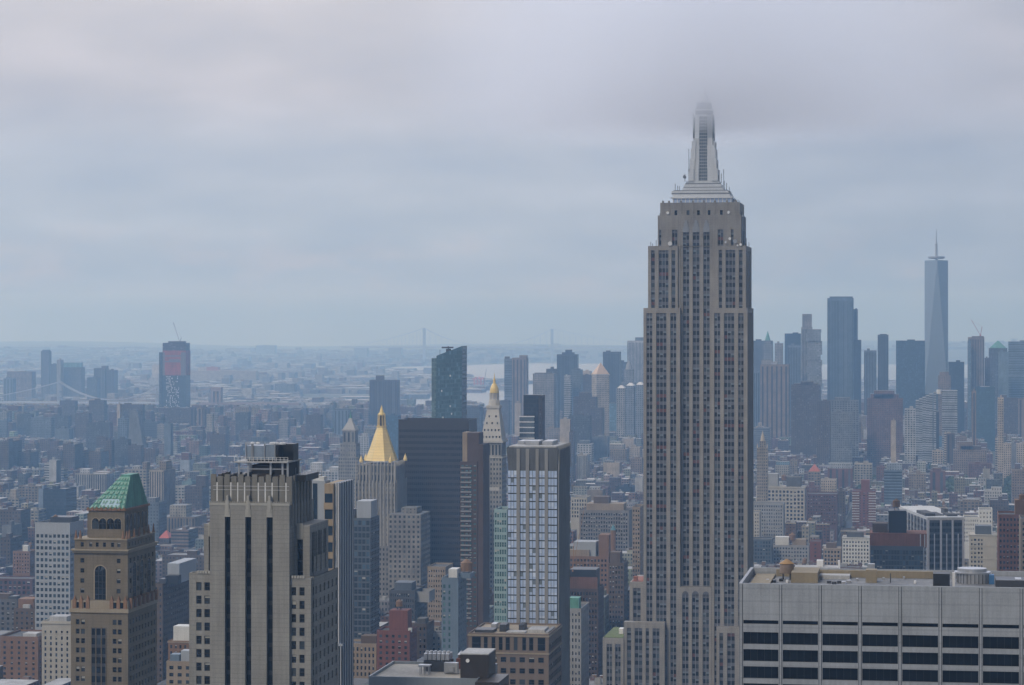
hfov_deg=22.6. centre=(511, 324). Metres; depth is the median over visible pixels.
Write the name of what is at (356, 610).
windows
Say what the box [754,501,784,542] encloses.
loft building
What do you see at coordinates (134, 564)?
arched window
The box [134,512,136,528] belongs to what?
arched window
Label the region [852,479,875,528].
apartment block
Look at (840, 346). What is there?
glass tower
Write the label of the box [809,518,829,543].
loft building
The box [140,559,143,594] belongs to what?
arched window
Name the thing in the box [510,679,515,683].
window
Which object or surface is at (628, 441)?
loft building
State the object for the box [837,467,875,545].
avenue
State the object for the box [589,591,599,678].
windows
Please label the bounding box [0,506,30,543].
apartment block
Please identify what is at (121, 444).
apartment block
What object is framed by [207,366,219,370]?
loft building
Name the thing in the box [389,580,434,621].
office block
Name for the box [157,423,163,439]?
apartment block
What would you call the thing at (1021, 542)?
apartment block
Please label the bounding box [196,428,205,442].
loft building
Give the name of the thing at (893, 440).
loft building
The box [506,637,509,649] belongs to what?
window
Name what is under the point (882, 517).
loft building
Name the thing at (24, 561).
apartment block
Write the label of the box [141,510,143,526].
arched window
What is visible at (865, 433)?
loft building
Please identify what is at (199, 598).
window
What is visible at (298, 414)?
loft building
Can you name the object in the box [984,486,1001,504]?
loft building
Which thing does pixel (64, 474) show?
apartment block
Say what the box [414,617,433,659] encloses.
loft building
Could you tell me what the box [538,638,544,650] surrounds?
window
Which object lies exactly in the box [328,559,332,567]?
bay window
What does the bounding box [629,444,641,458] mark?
loft building
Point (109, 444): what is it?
apartment block
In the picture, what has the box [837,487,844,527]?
loft building
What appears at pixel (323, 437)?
loft building
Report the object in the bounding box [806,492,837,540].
loft building
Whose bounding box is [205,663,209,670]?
window
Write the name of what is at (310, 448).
city buildings
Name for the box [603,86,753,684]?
skyscraper
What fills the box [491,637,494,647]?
window
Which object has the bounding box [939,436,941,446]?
loft building
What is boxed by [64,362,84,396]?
office tower
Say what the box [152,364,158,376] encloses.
loft building
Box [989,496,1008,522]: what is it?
loft building
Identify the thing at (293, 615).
window
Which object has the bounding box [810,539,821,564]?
loft building
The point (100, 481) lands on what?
loft building
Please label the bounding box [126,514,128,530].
arched window
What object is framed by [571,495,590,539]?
loft building
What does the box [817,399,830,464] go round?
apartment block
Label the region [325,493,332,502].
bay window
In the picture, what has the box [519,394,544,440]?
glass tower
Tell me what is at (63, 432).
loft building
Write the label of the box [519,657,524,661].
window
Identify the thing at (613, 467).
loft building
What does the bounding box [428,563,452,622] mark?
loft building
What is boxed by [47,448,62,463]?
apartment block
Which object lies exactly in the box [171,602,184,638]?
windows
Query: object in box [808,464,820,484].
loft building
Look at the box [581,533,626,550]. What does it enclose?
windows
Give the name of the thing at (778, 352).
office tower
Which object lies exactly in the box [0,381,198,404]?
suspension bridge
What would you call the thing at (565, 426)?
apartment block
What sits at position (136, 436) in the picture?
slab tower
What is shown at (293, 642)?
window
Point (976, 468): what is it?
loft building
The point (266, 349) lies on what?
apartment block
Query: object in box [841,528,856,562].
loft building
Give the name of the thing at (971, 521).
loft building
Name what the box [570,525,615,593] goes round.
loft building
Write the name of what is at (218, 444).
apartment block
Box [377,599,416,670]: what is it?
brick building
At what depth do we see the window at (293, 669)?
602.57 m
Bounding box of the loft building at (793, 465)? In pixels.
[790,458,797,475]
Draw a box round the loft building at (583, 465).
[577,452,589,478]
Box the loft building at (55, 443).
[50,440,62,449]
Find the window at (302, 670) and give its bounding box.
[300,668,304,675]
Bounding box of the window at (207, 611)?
[205,609,209,616]
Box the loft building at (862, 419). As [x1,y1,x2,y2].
[859,414,865,437]
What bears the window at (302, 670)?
in the art deco tower at (263, 597)
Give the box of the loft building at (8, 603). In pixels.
[0,593,28,631]
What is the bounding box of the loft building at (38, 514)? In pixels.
[31,507,45,521]
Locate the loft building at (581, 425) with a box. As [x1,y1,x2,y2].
[568,413,591,453]
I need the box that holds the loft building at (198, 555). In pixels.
[162,550,203,577]
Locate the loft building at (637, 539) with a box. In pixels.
[632,504,642,578]
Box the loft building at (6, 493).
[0,490,9,497]
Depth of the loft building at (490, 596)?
1901.32 m
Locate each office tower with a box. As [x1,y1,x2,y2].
[35,514,83,629]
[41,350,51,396]
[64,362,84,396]
[118,416,128,438]
[143,420,160,437]
[384,413,400,460]
[399,418,476,566]
[504,356,511,434]
[512,355,528,433]
[533,373,555,427]
[546,367,559,427]
[557,350,578,410]
[564,374,571,418]
[571,368,582,414]
[573,392,597,414]
[583,374,591,391]
[591,406,604,436]
[603,350,620,403]
[621,360,627,381]
[627,337,642,383]
[739,559,1023,684]
[754,339,772,370]
[754,370,759,426]
[760,360,789,450]
[775,341,782,363]
[785,332,800,363]
[788,343,800,427]
[801,314,811,380]
[854,338,860,413]
[864,348,876,414]
[878,334,888,389]
[899,506,964,569]
[936,411,939,448]
[938,372,950,435]
[948,360,963,432]
[985,357,989,385]
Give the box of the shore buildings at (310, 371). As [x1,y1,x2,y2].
[0,338,1016,407]
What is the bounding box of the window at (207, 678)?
[205,676,209,683]
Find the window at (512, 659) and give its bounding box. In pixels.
[510,657,515,661]
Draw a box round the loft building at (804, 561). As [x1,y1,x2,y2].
[797,558,808,564]
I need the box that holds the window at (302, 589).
[300,587,304,595]
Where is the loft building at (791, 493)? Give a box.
[755,473,806,520]
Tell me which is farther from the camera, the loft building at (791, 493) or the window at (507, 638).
the loft building at (791, 493)
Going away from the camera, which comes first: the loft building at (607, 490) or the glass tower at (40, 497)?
the glass tower at (40, 497)
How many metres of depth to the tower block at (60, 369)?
8503.24 m
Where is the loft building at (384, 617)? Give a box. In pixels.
[381,613,388,621]
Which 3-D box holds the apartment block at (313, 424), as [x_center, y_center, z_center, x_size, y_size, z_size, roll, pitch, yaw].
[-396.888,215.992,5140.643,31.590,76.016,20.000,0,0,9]
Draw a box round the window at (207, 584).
[205,582,209,590]
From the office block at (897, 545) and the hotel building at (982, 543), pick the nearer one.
the office block at (897, 545)
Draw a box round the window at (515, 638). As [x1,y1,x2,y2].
[514,637,517,649]
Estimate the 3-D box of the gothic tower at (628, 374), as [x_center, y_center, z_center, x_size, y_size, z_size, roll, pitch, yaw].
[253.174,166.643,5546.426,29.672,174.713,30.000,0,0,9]
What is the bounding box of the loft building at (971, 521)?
[963,515,978,558]
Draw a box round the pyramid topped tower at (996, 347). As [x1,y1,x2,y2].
[989,341,1006,422]
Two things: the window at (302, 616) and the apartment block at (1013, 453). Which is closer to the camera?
the window at (302, 616)
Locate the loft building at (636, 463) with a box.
[631,456,642,473]
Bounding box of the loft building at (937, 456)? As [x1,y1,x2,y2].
[932,449,942,463]
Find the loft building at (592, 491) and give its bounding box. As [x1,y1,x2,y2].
[587,486,605,500]
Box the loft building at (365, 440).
[358,433,371,455]
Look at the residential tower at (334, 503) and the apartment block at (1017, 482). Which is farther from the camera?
the apartment block at (1017, 482)
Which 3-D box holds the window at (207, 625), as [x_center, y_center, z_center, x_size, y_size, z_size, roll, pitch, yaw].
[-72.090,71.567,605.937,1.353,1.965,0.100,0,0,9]
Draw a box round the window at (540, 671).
[538,669,543,673]
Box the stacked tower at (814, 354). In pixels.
[806,329,821,400]
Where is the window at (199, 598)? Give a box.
[197,596,201,603]
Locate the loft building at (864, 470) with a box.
[854,461,872,488]
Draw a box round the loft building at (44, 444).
[40,439,53,450]
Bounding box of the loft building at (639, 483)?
[635,475,642,491]
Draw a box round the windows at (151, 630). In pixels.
[133,630,151,684]
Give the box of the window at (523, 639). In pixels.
[522,638,525,649]
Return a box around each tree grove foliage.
[856,475,875,488]
[945,474,977,491]
[1002,474,1010,502]
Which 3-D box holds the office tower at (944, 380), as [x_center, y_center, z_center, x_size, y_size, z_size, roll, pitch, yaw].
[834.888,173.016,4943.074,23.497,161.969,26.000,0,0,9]
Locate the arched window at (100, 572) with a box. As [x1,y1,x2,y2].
[94,565,106,599]
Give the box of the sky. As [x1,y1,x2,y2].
[0,0,1023,345]
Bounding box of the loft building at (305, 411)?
[292,408,307,420]
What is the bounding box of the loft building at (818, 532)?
[797,529,822,545]
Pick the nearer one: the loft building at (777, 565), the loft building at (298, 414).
the loft building at (777, 565)
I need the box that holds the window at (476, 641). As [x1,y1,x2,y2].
[472,637,480,647]
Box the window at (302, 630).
[300,628,304,635]
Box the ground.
[0,340,1010,535]
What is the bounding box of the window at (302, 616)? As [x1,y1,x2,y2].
[300,614,304,622]
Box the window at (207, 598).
[205,596,209,603]
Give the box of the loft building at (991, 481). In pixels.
[986,477,1000,488]
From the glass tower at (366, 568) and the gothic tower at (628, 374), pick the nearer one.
the glass tower at (366, 568)
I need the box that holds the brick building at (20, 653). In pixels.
[0,629,41,684]
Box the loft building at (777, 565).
[774,560,796,567]
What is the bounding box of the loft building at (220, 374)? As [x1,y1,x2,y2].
[190,370,257,381]
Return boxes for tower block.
[0,418,11,437]
[17,412,33,435]
[31,416,54,438]
[51,414,70,427]
[57,358,63,396]
[60,399,77,425]
[75,412,91,438]
[89,398,106,421]
[147,497,166,543]
[164,421,172,455]
[968,336,983,430]
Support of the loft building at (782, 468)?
on the ground
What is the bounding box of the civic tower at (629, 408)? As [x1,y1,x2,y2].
[617,382,642,437]
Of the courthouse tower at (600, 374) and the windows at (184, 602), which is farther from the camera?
the courthouse tower at (600, 374)
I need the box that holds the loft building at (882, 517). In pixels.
[877,508,895,528]
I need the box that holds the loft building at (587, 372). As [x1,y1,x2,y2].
[583,370,591,374]
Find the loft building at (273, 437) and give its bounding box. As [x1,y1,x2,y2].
[260,433,278,442]
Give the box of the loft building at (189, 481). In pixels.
[182,478,195,484]
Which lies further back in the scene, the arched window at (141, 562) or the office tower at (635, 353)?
the office tower at (635, 353)
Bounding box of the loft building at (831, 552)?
[823,542,841,564]
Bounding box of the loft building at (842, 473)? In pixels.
[828,462,852,488]
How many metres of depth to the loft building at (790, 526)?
2689.83 m
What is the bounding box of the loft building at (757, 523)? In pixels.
[754,510,760,536]
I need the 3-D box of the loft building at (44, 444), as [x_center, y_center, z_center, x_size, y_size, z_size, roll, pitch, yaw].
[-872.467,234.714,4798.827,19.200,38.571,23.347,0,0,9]
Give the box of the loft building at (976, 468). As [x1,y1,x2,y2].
[968,461,991,477]
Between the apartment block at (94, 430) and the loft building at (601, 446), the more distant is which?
the apartment block at (94, 430)
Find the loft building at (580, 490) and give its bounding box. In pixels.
[573,486,588,494]
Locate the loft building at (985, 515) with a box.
[978,507,991,531]
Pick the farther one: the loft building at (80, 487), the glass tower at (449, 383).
the loft building at (80, 487)
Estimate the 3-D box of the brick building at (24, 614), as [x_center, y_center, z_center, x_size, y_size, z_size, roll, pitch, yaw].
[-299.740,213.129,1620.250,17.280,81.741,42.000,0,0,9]
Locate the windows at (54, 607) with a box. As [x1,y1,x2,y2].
[36,532,82,626]
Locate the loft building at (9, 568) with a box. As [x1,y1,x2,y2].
[6,564,12,575]
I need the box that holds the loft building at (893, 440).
[891,418,895,462]
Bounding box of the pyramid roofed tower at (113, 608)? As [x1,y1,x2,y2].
[69,473,158,684]
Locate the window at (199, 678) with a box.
[197,676,201,683]
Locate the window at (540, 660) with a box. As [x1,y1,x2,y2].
[538,658,543,662]
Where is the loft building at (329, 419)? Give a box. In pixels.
[326,412,333,427]
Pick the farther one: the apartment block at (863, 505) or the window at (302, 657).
the apartment block at (863, 505)
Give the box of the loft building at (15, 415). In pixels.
[14,411,23,430]
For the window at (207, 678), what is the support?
in the art deco tower at (263, 597)
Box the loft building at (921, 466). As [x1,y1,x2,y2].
[917,461,925,471]
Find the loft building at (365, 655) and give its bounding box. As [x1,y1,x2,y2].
[354,634,376,677]
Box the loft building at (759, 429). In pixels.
[754,423,769,459]
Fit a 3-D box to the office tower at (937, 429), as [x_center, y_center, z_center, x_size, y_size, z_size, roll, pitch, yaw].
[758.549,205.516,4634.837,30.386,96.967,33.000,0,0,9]
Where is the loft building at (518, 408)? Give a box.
[515,401,521,435]
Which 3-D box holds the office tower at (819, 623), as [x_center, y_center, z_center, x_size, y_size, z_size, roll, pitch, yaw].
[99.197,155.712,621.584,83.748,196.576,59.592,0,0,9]
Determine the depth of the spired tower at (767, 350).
5882.86 m
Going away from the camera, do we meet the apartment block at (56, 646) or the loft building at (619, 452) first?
the apartment block at (56, 646)
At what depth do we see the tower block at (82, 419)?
5313.04 m
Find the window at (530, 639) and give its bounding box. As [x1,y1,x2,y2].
[529,638,532,650]
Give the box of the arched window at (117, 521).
[114,518,121,528]
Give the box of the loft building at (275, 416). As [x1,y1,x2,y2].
[271,411,280,421]
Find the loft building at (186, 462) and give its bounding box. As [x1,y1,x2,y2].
[180,452,194,470]
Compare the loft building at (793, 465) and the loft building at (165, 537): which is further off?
the loft building at (793, 465)
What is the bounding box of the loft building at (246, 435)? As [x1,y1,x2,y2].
[240,429,255,441]
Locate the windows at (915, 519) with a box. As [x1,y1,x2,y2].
[908,515,961,569]
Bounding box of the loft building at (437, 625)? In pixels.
[434,621,441,630]
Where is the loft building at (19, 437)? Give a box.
[9,435,23,447]
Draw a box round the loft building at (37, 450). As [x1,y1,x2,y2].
[31,449,39,462]
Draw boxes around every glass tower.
[38,485,48,507]
[43,485,76,519]
[354,499,378,638]
[432,346,466,417]
[494,506,507,622]
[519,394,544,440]
[609,402,616,431]
[827,296,853,400]
[854,308,857,339]
[884,463,901,506]
[896,339,924,414]
[968,339,970,429]
[976,386,994,450]
[999,350,1008,396]
[1008,340,1023,397]
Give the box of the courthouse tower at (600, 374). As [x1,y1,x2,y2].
[591,363,609,435]
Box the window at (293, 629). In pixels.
[292,628,295,635]
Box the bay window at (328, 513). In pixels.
[325,510,332,518]
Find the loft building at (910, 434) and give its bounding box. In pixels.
[905,406,915,465]
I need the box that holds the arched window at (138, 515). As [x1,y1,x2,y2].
[137,511,139,528]
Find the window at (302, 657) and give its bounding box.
[300,655,304,662]
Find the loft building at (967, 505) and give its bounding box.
[960,498,981,516]
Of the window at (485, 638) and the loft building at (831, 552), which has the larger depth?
the loft building at (831, 552)
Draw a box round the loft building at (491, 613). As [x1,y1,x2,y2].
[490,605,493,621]
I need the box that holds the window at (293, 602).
[292,601,295,608]
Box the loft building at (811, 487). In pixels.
[806,481,819,493]
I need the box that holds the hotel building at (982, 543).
[968,524,996,570]
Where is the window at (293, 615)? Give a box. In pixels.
[292,614,295,621]
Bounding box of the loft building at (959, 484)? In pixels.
[954,475,964,493]
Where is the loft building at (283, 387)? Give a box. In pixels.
[275,383,296,392]
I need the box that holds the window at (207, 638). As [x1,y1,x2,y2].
[205,636,209,643]
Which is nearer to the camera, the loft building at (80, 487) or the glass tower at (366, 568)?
the glass tower at (366, 568)
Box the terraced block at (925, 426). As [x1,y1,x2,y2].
[916,390,956,463]
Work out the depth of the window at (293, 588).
602.57 m
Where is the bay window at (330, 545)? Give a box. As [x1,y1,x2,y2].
[328,543,332,551]
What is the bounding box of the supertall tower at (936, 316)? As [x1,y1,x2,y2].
[925,229,947,410]
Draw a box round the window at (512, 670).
[510,668,515,672]
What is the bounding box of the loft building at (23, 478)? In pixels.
[18,473,31,488]
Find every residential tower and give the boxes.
[159,341,189,407]
[312,470,353,684]
[460,431,489,647]
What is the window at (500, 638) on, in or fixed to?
in the office block at (528, 653)
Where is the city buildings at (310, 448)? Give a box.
[0,398,1023,684]
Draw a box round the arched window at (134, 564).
[132,561,136,597]
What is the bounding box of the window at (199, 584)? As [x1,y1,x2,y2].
[197,582,201,589]
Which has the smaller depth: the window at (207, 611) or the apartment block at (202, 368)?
the window at (207, 611)
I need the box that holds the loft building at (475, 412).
[467,406,482,431]
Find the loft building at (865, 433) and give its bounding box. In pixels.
[864,427,866,438]
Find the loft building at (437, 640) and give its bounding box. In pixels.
[433,630,441,650]
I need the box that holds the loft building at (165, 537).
[158,530,170,544]
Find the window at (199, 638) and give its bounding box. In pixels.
[197,636,201,643]
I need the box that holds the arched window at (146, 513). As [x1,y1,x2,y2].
[145,509,147,525]
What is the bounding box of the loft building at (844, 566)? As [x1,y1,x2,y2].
[830,563,860,568]
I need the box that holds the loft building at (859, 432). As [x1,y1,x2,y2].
[859,422,860,442]
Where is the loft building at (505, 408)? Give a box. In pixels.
[500,399,509,434]
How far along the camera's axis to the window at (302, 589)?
602.20 m
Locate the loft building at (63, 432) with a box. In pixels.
[55,426,72,439]
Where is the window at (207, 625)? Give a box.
[205,622,209,630]
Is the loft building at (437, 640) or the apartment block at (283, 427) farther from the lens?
the apartment block at (283, 427)
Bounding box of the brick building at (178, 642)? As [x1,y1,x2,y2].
[167,624,188,659]
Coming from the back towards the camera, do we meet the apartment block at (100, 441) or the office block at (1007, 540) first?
the apartment block at (100, 441)
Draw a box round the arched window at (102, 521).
[99,518,106,528]
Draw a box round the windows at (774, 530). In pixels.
[762,530,781,542]
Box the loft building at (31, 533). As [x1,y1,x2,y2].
[27,524,34,547]
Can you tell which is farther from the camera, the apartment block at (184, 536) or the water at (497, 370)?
the water at (497, 370)
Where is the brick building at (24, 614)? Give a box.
[14,597,34,630]
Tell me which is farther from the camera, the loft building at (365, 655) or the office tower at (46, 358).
the office tower at (46, 358)
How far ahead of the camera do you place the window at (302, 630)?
602.20 m
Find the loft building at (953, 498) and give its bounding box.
[949,492,957,510]
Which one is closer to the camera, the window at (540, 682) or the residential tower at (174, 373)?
the window at (540, 682)
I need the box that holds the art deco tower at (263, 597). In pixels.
[189,442,337,684]
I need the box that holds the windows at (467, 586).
[467,586,475,626]
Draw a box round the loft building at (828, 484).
[821,477,836,491]
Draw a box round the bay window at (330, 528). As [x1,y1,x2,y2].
[328,526,332,534]
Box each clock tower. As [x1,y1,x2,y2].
[338,410,362,507]
[482,374,507,589]
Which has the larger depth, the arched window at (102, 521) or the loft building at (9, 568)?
the loft building at (9, 568)
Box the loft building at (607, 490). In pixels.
[601,485,609,495]
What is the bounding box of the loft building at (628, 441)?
[622,436,635,447]
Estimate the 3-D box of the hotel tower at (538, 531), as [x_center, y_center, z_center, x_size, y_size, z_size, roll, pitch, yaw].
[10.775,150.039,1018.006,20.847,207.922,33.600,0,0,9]
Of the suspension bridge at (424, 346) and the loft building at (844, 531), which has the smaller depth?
the loft building at (844, 531)
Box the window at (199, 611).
[197,609,201,616]
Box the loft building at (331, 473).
[304,462,337,481]
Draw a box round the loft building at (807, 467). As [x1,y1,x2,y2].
[801,463,818,471]
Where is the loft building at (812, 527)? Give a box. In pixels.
[806,521,815,535]
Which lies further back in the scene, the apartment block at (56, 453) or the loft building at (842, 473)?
the apartment block at (56, 453)
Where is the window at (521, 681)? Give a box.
[519,679,524,684]
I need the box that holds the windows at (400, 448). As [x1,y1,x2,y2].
[399,447,462,566]
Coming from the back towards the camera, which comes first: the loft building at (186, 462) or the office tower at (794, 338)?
the office tower at (794, 338)
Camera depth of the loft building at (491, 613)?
1783.84 m
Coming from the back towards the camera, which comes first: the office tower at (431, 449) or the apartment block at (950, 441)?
the apartment block at (950, 441)
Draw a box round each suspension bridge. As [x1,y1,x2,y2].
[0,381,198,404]
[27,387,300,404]
[341,328,626,361]
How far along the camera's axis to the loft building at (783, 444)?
4649.37 m
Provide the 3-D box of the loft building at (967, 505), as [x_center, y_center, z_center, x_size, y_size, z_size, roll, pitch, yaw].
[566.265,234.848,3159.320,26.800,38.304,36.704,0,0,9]
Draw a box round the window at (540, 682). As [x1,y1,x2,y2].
[538,680,543,684]
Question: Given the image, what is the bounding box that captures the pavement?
[834,502,851,541]
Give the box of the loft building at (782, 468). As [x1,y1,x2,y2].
[775,461,789,476]
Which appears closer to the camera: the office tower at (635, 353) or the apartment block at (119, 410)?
the apartment block at (119, 410)
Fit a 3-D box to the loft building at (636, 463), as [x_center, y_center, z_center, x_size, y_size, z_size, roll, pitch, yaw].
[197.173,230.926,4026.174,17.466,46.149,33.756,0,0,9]
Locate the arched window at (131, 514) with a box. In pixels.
[130,513,132,529]
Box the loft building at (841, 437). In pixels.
[831,410,851,462]
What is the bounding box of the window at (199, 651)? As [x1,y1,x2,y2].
[197,649,201,656]
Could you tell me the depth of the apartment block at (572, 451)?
4026.14 m
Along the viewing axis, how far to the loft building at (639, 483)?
3563.49 m
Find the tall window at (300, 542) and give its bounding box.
[298,540,302,574]
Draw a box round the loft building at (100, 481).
[75,468,113,491]
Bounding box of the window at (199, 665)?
[197,662,201,670]
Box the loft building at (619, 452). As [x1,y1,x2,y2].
[609,444,628,461]
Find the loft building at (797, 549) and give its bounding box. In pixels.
[773,532,809,563]
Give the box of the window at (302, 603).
[300,601,304,608]
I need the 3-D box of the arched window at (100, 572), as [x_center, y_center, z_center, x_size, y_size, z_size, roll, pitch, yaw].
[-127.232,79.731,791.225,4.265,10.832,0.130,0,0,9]
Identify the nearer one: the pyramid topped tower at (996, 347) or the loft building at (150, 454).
the loft building at (150, 454)
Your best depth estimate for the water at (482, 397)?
8711.69 m
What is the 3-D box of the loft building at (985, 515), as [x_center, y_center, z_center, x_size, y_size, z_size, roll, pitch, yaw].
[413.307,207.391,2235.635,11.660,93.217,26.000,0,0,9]
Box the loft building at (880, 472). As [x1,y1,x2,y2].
[876,465,884,480]
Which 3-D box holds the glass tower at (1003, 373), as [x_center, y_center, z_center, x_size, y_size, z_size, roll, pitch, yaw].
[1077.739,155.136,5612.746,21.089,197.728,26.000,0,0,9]
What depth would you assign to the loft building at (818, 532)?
2718.49 m
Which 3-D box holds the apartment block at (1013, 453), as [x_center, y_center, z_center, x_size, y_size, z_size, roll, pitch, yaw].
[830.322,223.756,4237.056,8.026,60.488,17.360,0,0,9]
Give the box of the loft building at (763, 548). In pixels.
[754,537,772,564]
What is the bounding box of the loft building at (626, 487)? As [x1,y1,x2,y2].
[616,483,634,492]
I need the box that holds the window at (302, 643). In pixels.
[300,641,304,649]
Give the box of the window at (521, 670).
[519,668,524,672]
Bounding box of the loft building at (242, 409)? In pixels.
[234,407,251,419]
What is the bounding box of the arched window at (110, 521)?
[106,518,113,528]
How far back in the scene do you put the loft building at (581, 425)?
4439.19 m
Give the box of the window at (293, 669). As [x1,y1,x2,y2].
[292,668,295,675]
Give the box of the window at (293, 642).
[292,641,295,648]
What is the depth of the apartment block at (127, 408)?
5504.47 m
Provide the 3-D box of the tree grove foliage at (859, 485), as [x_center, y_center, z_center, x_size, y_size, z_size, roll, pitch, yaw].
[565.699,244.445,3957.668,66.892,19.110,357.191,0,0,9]
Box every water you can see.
[391,363,984,379]
[409,390,503,406]
[529,384,532,393]
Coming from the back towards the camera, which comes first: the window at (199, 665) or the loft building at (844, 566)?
the loft building at (844, 566)
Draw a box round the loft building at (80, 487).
[70,483,85,497]
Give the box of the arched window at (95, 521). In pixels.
[91,517,98,528]
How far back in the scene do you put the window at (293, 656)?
602.50 m
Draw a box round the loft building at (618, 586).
[608,551,627,630]
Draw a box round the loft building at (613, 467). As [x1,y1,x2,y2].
[603,460,621,476]
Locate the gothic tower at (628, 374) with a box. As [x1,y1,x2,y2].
[621,361,635,386]
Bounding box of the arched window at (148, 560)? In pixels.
[147,556,150,591]
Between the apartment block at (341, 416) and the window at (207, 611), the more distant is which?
the apartment block at (341, 416)
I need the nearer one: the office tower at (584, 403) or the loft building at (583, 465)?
the loft building at (583, 465)
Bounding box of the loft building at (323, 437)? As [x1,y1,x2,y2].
[316,434,328,448]
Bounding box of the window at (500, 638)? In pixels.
[499,637,502,649]
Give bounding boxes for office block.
[156,558,195,682]
[369,648,508,684]
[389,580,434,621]
[468,622,561,684]
[570,567,603,678]
[570,596,588,684]
[579,496,631,550]
[842,531,869,564]
[870,498,926,569]
[997,493,1023,570]
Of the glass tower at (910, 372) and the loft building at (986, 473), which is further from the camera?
the glass tower at (910, 372)
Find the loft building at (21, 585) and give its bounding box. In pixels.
[0,575,34,595]
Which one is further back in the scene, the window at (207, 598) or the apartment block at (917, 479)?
the apartment block at (917, 479)
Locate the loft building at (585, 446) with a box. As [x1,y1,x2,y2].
[577,440,593,463]
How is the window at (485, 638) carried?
in the office block at (528, 653)
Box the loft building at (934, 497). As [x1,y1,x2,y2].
[931,490,937,505]
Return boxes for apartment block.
[0,438,21,469]
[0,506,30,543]
[0,533,21,564]
[2,521,21,536]
[3,377,15,400]
[7,371,35,396]
[13,545,34,575]
[19,449,38,467]
[19,483,46,502]
[40,614,70,684]
[44,462,48,481]
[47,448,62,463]
[49,457,60,482]
[50,363,56,393]
[61,466,67,481]
[63,442,82,469]
[86,421,112,450]
[87,376,99,398]
[89,448,108,470]
[94,366,108,397]
[96,436,107,449]
[106,369,117,398]
[106,438,113,467]
[112,437,130,466]
[117,402,121,425]
[122,403,144,420]
[125,461,153,497]
[128,444,143,466]
[149,460,174,513]
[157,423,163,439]
[166,407,188,424]
[166,649,188,684]
[171,526,197,547]
[175,485,185,503]
[185,475,208,510]
[189,405,195,425]
[197,406,202,425]
[198,366,206,370]
[203,407,209,426]
[207,414,213,431]
[210,433,227,455]
[233,412,250,434]
[256,345,276,353]
[279,418,288,437]
[305,413,322,436]
[334,408,355,434]
[354,348,368,356]
[369,375,399,425]
[388,348,402,357]
[545,426,559,442]
[560,417,570,442]
[569,430,574,483]
[791,381,820,457]
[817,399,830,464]
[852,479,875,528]
[867,390,902,466]
[909,470,925,496]
[930,467,944,498]
[944,431,945,464]
[946,432,954,464]
[953,441,985,476]
[956,435,966,448]
[972,389,975,445]
[995,437,997,470]
[998,395,1003,486]
[1002,395,1017,434]
[1004,442,1010,477]
[1011,441,1015,468]
[1011,467,1023,503]
[1016,441,1023,466]
[1018,397,1023,439]
[1019,515,1023,570]
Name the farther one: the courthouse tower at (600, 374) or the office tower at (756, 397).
the office tower at (756, 397)
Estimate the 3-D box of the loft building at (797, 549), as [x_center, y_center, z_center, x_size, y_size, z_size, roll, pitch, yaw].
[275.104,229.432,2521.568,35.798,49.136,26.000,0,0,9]
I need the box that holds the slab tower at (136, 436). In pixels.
[128,409,146,447]
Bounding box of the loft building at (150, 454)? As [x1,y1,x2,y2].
[144,447,158,462]
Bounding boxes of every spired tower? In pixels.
[757,431,767,500]
[763,331,772,360]
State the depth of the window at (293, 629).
602.50 m
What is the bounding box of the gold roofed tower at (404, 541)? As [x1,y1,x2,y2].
[355,405,429,616]
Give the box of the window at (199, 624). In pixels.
[197,622,201,630]
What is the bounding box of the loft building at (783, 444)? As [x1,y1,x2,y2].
[778,439,788,450]
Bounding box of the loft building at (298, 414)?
[294,408,302,424]
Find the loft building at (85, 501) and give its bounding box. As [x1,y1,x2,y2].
[78,495,95,509]
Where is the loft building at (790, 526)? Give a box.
[785,520,796,542]
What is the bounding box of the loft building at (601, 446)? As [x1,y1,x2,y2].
[592,435,609,460]
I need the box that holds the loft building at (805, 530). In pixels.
[801,524,809,542]
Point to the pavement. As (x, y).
(850, 505)
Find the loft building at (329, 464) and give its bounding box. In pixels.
[326,462,337,468]
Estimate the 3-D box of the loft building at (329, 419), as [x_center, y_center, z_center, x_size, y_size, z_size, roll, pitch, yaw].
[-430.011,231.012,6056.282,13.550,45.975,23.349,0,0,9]
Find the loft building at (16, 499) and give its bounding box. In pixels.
[8,489,25,507]
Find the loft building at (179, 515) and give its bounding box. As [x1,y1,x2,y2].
[167,504,206,532]
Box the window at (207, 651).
[205,649,209,657]
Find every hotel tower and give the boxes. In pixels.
[442,559,473,661]
[506,439,569,684]
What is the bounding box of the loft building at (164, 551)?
[156,547,183,556]
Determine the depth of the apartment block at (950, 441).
4271.54 m
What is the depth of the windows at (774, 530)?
2750.77 m
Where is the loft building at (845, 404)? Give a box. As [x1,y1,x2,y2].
[829,397,858,456]
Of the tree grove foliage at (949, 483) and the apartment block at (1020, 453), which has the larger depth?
the apartment block at (1020, 453)
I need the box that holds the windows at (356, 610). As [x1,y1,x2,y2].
[354,518,378,637]
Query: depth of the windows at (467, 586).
1585.04 m
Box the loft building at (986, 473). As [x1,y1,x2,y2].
[983,466,989,478]
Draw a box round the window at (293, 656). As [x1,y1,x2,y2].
[292,655,295,662]
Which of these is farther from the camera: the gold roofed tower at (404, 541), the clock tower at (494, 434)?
the clock tower at (494, 434)
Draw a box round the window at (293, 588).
[292,587,295,594]
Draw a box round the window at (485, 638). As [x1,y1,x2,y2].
[484,637,487,647]
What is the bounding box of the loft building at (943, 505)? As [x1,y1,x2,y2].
[935,501,947,508]
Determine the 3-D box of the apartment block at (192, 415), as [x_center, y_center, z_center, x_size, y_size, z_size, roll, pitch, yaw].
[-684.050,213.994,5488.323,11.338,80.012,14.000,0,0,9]
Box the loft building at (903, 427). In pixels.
[903,420,904,434]
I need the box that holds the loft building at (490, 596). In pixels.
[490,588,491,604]
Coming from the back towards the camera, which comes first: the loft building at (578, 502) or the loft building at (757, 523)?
the loft building at (757, 523)

